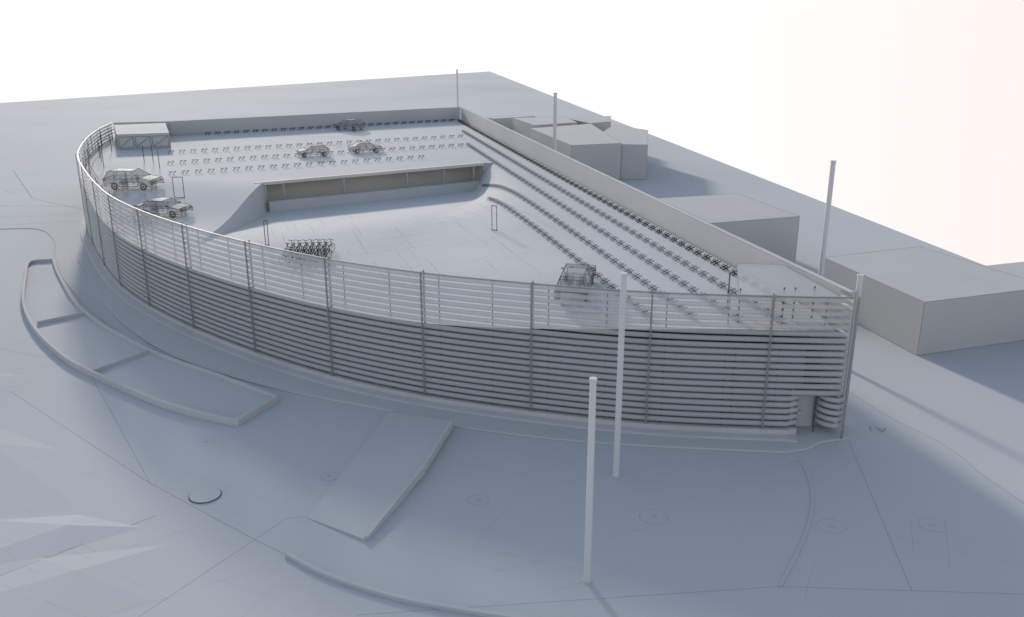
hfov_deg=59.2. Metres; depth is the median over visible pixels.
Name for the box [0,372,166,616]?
embankment terrain
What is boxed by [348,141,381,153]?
parked car
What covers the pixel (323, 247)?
bicycle
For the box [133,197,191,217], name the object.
parked car
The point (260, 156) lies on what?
deck slab
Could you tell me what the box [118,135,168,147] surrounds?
stair core frame
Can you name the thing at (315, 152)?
parked car
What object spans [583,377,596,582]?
lamp post
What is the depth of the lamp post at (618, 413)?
43.26 m
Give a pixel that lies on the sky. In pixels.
(918, 105)
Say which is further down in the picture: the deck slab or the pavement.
the pavement
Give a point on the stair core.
(134, 130)
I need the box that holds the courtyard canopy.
[254,162,483,207]
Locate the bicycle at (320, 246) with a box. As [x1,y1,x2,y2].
[314,239,328,254]
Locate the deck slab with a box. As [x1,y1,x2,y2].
[86,120,538,184]
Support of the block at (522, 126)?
on the ground at (918, 491)
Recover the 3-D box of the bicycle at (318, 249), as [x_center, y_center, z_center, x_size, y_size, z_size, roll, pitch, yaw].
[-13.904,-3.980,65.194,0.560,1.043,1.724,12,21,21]
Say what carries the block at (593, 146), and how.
on the ground at (918, 491)
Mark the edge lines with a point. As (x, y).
(128, 134)
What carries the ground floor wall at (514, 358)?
on the pavement
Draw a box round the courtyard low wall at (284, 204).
[268,167,479,211]
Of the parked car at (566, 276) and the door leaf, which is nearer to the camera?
the door leaf
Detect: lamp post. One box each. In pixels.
[456,69,458,106]
[553,93,556,149]
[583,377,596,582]
[612,272,627,476]
[818,160,835,275]
[843,274,863,423]
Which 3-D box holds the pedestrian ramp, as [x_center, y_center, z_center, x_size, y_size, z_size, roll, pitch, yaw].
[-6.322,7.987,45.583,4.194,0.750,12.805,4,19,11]
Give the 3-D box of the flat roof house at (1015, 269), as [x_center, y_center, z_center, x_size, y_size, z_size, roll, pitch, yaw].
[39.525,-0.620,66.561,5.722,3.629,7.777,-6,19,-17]
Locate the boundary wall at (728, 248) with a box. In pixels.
[114,107,855,422]
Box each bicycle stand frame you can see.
[263,220,268,245]
[491,205,496,230]
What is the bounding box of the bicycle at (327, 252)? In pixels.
[321,245,331,257]
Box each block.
[485,115,534,129]
[513,117,576,137]
[530,124,621,179]
[569,116,610,131]
[604,125,647,179]
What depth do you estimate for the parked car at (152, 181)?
87.45 m
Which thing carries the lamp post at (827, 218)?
on the ground at (918, 491)
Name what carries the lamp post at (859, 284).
on the ground at (918, 491)
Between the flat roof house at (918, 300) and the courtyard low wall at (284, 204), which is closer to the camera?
the flat roof house at (918, 300)
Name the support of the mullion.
on the pavement
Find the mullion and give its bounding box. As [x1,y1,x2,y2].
[82,127,827,431]
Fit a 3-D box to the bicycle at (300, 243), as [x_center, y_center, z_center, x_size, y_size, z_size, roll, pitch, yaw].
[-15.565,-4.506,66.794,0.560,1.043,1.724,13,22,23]
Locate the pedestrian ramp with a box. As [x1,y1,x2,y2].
[307,411,452,540]
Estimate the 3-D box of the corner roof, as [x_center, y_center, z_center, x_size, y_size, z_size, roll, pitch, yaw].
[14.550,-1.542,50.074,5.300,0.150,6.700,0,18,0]
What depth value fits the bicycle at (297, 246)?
66.82 m
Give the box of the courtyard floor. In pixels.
[87,163,834,330]
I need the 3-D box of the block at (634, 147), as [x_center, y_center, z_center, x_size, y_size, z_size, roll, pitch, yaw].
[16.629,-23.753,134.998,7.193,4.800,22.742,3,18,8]
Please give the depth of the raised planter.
58.91 m
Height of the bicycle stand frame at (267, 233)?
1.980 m
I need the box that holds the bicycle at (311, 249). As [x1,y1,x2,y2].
[308,245,320,261]
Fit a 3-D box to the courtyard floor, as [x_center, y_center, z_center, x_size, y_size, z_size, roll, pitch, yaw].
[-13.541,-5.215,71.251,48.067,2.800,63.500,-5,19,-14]
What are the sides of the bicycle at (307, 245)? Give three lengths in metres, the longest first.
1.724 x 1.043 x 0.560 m
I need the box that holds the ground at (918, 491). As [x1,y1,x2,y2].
[0,71,1023,616]
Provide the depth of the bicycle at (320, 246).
66.91 m
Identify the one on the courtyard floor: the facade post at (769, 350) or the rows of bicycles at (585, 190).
the rows of bicycles at (585, 190)
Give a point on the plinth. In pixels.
(122, 291)
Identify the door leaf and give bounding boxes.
[796,396,814,425]
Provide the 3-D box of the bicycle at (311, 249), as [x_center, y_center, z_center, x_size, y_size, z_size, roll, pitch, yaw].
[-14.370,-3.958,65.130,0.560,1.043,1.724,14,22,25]
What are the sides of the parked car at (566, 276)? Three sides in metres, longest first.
5.858 x 2.173 x 1.706 m
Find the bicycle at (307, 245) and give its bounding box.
[302,239,314,253]
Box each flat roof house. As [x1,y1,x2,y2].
[658,194,798,262]
[823,247,1023,354]
[984,262,1023,278]
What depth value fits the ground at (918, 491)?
44.18 m
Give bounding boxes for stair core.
[114,123,170,148]
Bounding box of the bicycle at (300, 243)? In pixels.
[295,239,307,252]
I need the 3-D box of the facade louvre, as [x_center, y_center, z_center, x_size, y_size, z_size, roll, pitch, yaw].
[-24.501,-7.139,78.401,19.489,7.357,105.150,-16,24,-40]
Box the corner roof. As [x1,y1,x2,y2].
[737,264,839,296]
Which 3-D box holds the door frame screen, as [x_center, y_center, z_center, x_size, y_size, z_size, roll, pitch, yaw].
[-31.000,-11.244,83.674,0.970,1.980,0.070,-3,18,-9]
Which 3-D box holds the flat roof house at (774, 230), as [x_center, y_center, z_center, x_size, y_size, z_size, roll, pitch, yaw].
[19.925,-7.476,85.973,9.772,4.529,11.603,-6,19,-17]
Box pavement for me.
[77,243,850,453]
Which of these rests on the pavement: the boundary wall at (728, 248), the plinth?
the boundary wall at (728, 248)
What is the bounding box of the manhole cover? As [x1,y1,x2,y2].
[189,487,220,502]
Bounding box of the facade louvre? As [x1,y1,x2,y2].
[77,124,853,427]
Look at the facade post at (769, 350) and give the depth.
51.37 m
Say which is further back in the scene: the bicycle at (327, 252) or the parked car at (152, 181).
the parked car at (152, 181)
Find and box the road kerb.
[6,228,813,616]
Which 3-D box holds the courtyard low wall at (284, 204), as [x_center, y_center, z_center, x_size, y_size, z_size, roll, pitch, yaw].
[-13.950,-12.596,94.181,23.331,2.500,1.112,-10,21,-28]
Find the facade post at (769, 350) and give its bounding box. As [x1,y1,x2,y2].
[75,123,860,438]
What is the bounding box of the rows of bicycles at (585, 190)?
[205,119,736,275]
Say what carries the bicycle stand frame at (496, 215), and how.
on the courtyard floor
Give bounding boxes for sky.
[0,0,1023,265]
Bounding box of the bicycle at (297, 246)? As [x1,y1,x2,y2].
[293,240,301,252]
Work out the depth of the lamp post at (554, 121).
106.75 m
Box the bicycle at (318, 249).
[314,245,326,261]
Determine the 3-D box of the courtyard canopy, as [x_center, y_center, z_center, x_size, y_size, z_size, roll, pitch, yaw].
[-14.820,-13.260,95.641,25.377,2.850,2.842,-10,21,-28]
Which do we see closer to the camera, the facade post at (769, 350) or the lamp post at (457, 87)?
the facade post at (769, 350)
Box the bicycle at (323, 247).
[321,239,334,254]
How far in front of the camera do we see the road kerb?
36.58 m
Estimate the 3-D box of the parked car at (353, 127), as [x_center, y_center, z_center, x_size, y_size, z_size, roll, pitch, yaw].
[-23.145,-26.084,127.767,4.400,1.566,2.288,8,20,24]
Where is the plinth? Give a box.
[80,215,796,442]
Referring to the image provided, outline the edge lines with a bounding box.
[114,123,170,149]
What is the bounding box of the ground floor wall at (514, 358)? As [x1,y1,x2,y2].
[116,236,805,420]
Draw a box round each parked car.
[103,168,163,189]
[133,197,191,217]
[296,144,329,157]
[335,119,365,130]
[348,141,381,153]
[554,263,595,301]
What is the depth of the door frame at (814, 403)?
49.53 m
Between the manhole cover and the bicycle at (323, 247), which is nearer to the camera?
the manhole cover
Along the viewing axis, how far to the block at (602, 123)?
147.94 m
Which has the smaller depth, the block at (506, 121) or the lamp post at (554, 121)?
the lamp post at (554, 121)
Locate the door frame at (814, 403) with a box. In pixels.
[793,389,823,426]
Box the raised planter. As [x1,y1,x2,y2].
[21,258,278,425]

